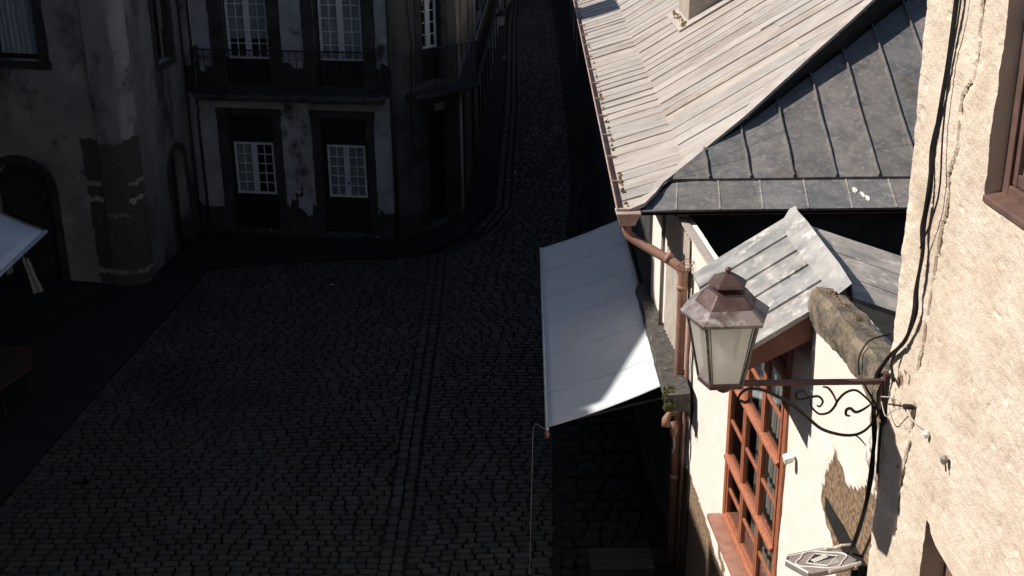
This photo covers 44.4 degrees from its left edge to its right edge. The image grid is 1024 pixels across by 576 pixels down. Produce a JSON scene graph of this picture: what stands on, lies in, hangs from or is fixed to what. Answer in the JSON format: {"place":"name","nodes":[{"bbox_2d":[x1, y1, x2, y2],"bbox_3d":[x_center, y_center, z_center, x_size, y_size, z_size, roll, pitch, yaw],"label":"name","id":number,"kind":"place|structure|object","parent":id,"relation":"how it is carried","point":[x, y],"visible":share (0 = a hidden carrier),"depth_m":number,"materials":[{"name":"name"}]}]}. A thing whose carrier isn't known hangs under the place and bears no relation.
{"place":"outdoors","nodes":[
{"label":"outdoors","id":0,"kind":"place"},
{"bbox_2d":[0,6,507,506],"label":"pavement","id":1,"kind":"structure","parent":0,"point":[84,340],"depth_m":26.80,"materials":[{"name":"grey stone"}]},
{"bbox_2d":[0,346,31,418],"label":"cafe table","id":2,"kind":"object","parent":1,"relation":"on","point":[15,362],"visible":1,"depth_m":22.29,"materials":[{"name":"black metal"}]},
{"bbox_2d":[0,0,201,284],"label":"tower house","id":3,"kind":"structure","parent":1,"relation":"on","point":[98,180],"depth_m":27.32,"materials":[{"name":"grey paint"}]},
{"bbox_2d":[0,0,37,57],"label":"window","id":4,"kind":"structure","parent":3,"relation":"in","point":[17,33],"depth_m":26.61,"materials":[{"name":"black paint"}]},
{"bbox_2d":[0,164,61,275],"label":"door","id":5,"kind":"structure","parent":3,"relation":"in","point":[25,193],"depth_m":28.03,"materials":[{"name":"grey wood"}]},
{"bbox_2d":[153,0,161,58],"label":"window","id":6,"kind":"structure","parent":3,"relation":"in","point":[154,1],"depth_m":29.03,"materials":[{"name":"black paint"}]},
{"bbox_2d":[171,156,182,239],"bbox_3d":[-8.210,-2.130,30.119,0.060,2.350,0.980,1,21,5],"label":"door","id":7,"kind":"structure","parent":3,"relation":"in","point":[173,171],"depth_m":30.47,"materials":[{"name":"black paint"}]},
{"bbox_2d":[178,0,490,238],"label":"corner house","id":8,"kind":"structure","parent":1,"relation":"on","point":[356,119],"depth_m":30.10,"materials":[{"name":"white paint"}]},
{"bbox_2d":[224,0,268,58],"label":"window","id":9,"kind":"structure","parent":8,"relation":"in","point":[246,19],"depth_m":29.50,"materials":[{"name":"white paint"}]},
{"bbox_2d":[227,59,270,84],"bbox_3d":[-6.220,-5.168,29.925,1.150,0.610,0.090,3,22,9],"label":"door panel","id":10,"kind":"structure","parent":8,"relation":"in","point":[233,61],"depth_m":29.89,"materials":[{"name":"black paint"}]},
{"bbox_2d":[227,115,280,228],"bbox_3d":[-6.281,-2.857,30.841,1.230,2.900,0.085,3,22,9],"label":"door","id":11,"kind":"structure","parent":8,"relation":"in","point":[254,210],"depth_m":31.02,"materials":[{"name":"black paint"}]},
{"bbox_2d":[234,141,277,193],"bbox_3d":[-6.273,-2.958,30.799,1.010,1.300,0.126,3,22,9],"label":"window","id":12,"kind":"structure","parent":8,"relation":"in","point":[246,153],"depth_m":30.81,"materials":[{"name":"white paint"}]},
{"bbox_2d":[317,0,362,60],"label":"window","id":13,"kind":"structure","parent":8,"relation":"in","point":[339,21],"depth_m":29.17,"materials":[{"name":"white paint"}]},
{"bbox_2d":[319,61,363,86],"bbox_3d":[-3.976,-5.053,29.564,1.160,0.610,0.090,3,22,9],"label":"door panel","id":14,"kind":"structure","parent":8,"relation":"in","point":[326,63],"depth_m":29.53,"materials":[{"name":"black paint"}]},
{"bbox_2d":[321,118,370,232],"bbox_3d":[-3.984,-2.740,30.472,1.170,2.900,0.085,3,22,9],"label":"door","id":15,"kind":"structure","parent":8,"relation":"in","point":[345,214],"depth_m":30.64,"materials":[{"name":"black paint"}]},
{"bbox_2d":[327,144,367,197],"bbox_3d":[-3.980,-2.832,30.404,0.950,1.300,0.182,3,22,9],"label":"window","id":16,"kind":"structure","parent":8,"relation":"in","point":[347,166],"depth_m":30.43,"materials":[{"name":"white paint"}]},
{"bbox_2d":[422,0,436,48],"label":"window","id":17,"kind":"structure","parent":8,"relation":"in","point":[426,10],"depth_m":29.81,"materials":[{"name":"white paint"}]},
{"bbox_2d":[423,47,437,80],"bbox_3d":[-2.051,-5.382,30.159,0.090,0.750,0.620,19,29,41],"label":"door panel","id":18,"kind":"structure","parent":8,"relation":"in","point":[432,67],"depth_m":30.19,"materials":[{"name":"black paint"}]},
{"bbox_2d":[428,111,446,219],"bbox_3d":[-1.946,-3.044,31.181,0.050,2.790,0.720,19,29,41],"label":"door","id":19,"kind":"structure","parent":8,"relation":"in","point":[437,178],"depth_m":31.23,"materials":[{"name":"black paint"}]},
{"bbox_2d":[488,49,506,59],"bbox_3d":[-0.659,-6.850,36.776,1.004,0.322,0.143,-1,21,0],"label":"street lamp","id":20,"kind":"object","parent":8,"relation":"attached to","point":[503,54],"visible":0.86,"depth_m":36.73,"materials":[{"name":"black metal"}]},
{"bbox_2d":[475,0,498,141],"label":"row house","id":21,"kind":"structure","parent":1,"relation":"on","point":[482,90],"depth_m":40.62,"materials":[{"name":"grey paint"}]},
{"bbox_2d":[477,5,506,25],"bbox_3d":[-0.637,-8.350,38.353,0.939,0.630,0.286,-1,21,0],"label":"street lamp","id":22,"kind":"object","parent":21,"relation":"attached to","point":[500,14],"visible":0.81,"depth_m":38.29,"materials":[{"name":"black metal"}]},
{"bbox_2d":[489,0,500,78],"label":"row house","id":23,"kind":"structure","parent":1,"relation":"on","point":[494,37],"depth_m":51.88,"materials":[{"name":"white paint"}]},
{"bbox_2d":[501,0,510,11],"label":"row house","id":24,"kind":"structure","parent":1,"relation":"on","point":[504,4],"depth_m":64.09,"materials":[{"name":"grey paint"}]},
{"bbox_3d":[-14.721,0.118,8.562,8.558,13.900,14.000,-1,21,0],"label":"tall house","id":25,"kind":"object","parent":1,"relation":"on","visible":0},
{"bbox_2d":[0,212,47,276],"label":"awning","id":26,"kind":"object","parent":25,"relation":"attached to","point":[19,239],"visible":1,"depth_m":22.82,"materials":[{"name":"fabric"}]},
{"bbox_2d":[22,256,42,293],"bbox_3d":[-8.555,-0.248,22.391,0.292,0.762,0.033,-1,21,0],"label":"hanging cloth","id":27,"kind":"object","parent":26,"relation":"hanging from","point":[36,286],"visible":1,"depth_m":22.41,"materials":[{"name":"grey fabric"}]},
{"bbox_2d":[0,0,571,575],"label":"road","id":28,"kind":"structure","parent":0,"point":[540,130],"depth_m":21.74,"materials":[{"name":"stone"}]},
{"bbox_2d":[0,0,679,575],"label":"ground","id":29,"kind":"structure","parent":0,"point":[580,154],"depth_m":22.32,"materials":[{"name":"grey stone"}]},
{"bbox_2d":[568,0,576,58],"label":"row house","id":30,"kind":"structure","parent":29,"relation":"on","point":[573,15],"depth_m":55.07,"materials":[{"name":"grey paint"}]},
{"bbox_2d":[560,181,684,575],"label":"footway","id":31,"kind":"structure","parent":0,"point":[574,526],"depth_m":19.55,"materials":[{"name":"stone"}]},
{"bbox_2d":[588,547,654,575],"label":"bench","id":32,"kind":"object","parent":31,"relation":"on","point":[609,561],"visible":1,"depth_m":16.86,"materials":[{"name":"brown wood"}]},
{"bbox_2d":[573,0,926,572],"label":"zinc roof house","id":33,"kind":"structure","parent":31,"relation":"on","point":[727,125],"depth_m":18.21,"materials":[{"name":"metal"}]},
{"bbox_2d":[540,220,661,438],"bbox_3d":[1.236,0.351,19.772,1.665,0.689,7.400,-1,21,0],"label":"awning","id":34,"kind":"object","parent":33,"relation":"attached to","point":[597,355],"visible":0.95,"depth_m":18.99,"materials":[{"name":"white canvas"},{"name":"white paint"},{"name":"black wrought iron"}]},
{"bbox_2d":[529,423,545,573],"bbox_3d":[0.348,2.877,17.016,0.237,2.253,0.206,-1,21,0],"label":"cord","id":35,"kind":"object","parent":34,"relation":"hanging from","point":[531,492],"visible":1,"depth_m":17.00,"materials":[{"name":"silver metal"}]},
{"bbox_2d":[635,283,689,411],"bbox_3d":[2.093,0.743,17.785,0.346,0.298,3.996,-1,21,0],"label":"stone ledge","id":36,"kind":"object","parent":33,"relation":"attached to","point":[675,389],"visible":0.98,"depth_m":16.97,"materials":[{"name":"grey stone"}]},
{"bbox_2d":[658,215,665,324],"bbox_3d":[2.123,-0.351,17.697,0.057,2.000,0.057,-1,21,0],"label":"post","id":37,"kind":"object","parent":36,"relation":"on","point":[663,234],"visible":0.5,"depth_m":17.74,"materials":[{"name":"metal"}]},
{"bbox_2d":[662,411,677,452],"bbox_3d":[2.102,1.904,16.640,0.248,0.668,0.172,-9,23,-19],"label":"drainpipe","id":38,"kind":"object","parent":33,"relation":"attached to","point":[669,422],"visible":0.8,"depth_m":16.55,"materials":[{"name":"brown metal"}]},
{"bbox_2d":[676,206,901,575],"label":"annex house","id":39,"kind":"structure","parent":31,"relation":"on","point":[829,299],"depth_m":11.90,"materials":[{"name":"white plaster"},{"name":"orange brown paint"},{"name":"clear glass"}]},
{"bbox_2d":[664,215,689,369],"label":"wall","id":40,"kind":"structure","parent":39,"relation":"attached to","point":[678,242],"depth_m":17.06,"materials":[{"name":"beige paint"}]},
{"bbox_2d":[707,349,793,575],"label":"window","id":41,"kind":"structure","parent":39,"relation":"in","point":[771,425],"depth_m":13.37,"materials":[{"name":"orange paint"}]},
{"bbox_2d":[782,452,796,464],"bbox_3d":[2.596,1.593,11.678,0.146,0.092,0.107,-1,21,0],"label":"sensor lamp","id":42,"kind":"object","parent":39,"relation":"attached to","point":[788,458],"visible":1,"depth_m":11.65,"materials":[{"name":"white plastic"}]},
{"bbox_2d":[785,543,861,575],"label":"sign","id":43,"kind":"object","parent":39,"relation":"attached to","point":[825,561],"visible":0.98,"depth_m":9.96,"materials":[{"name":"beige metal"}]},
{"bbox_2d":[867,0,1023,575],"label":"house","id":44,"kind":"structure","parent":31,"relation":"on","point":[958,368],"depth_m":7.81,"materials":[{"name":"beige paint"}]},
{"bbox_2d":[680,267,889,445],"bbox_3d":[1.974,0.512,9.085,1.534,1.432,0.618,-1,21,0],"label":"wall lantern","id":45,"kind":"object","parent":44,"relation":"attached to","point":[725,313],"depth_m":8.87,"materials":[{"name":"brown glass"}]},
{"bbox_2d":[847,0,961,550],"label":"cable bundle","id":46,"kind":"object","parent":44,"relation":"attached to","point":[944,90],"visible":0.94,"depth_m":8.34,"materials":[{"name":"black rubber"}]},
{"bbox_2d":[880,396,929,438],"bbox_3d":[2.754,0.891,8.764,0.114,0.223,0.770,-4,21,-8],"label":"stay wire","id":47,"kind":"object","parent":44,"relation":"attached to","point":[926,433],"visible":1,"depth_m":8.68,"materials":[{"name":"grey"}]},
{"bbox_2d":[940,455,948,471],"bbox_3d":[2.817,1.130,8.111,0.095,0.108,0.059,-1,21,0],"label":"wall hook","id":48,"kind":"object","parent":44,"relation":"attached to","point":[943,459],"depth_m":8.09,"materials":[{"name":"beige metal"}]},
{"bbox_2d":[982,27,1023,229],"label":"window","id":49,"kind":"structure","parent":44,"relation":"in","point":[1009,202],"depth_m":7.24,"materials":[{"name":"brown paint"}]}
]}

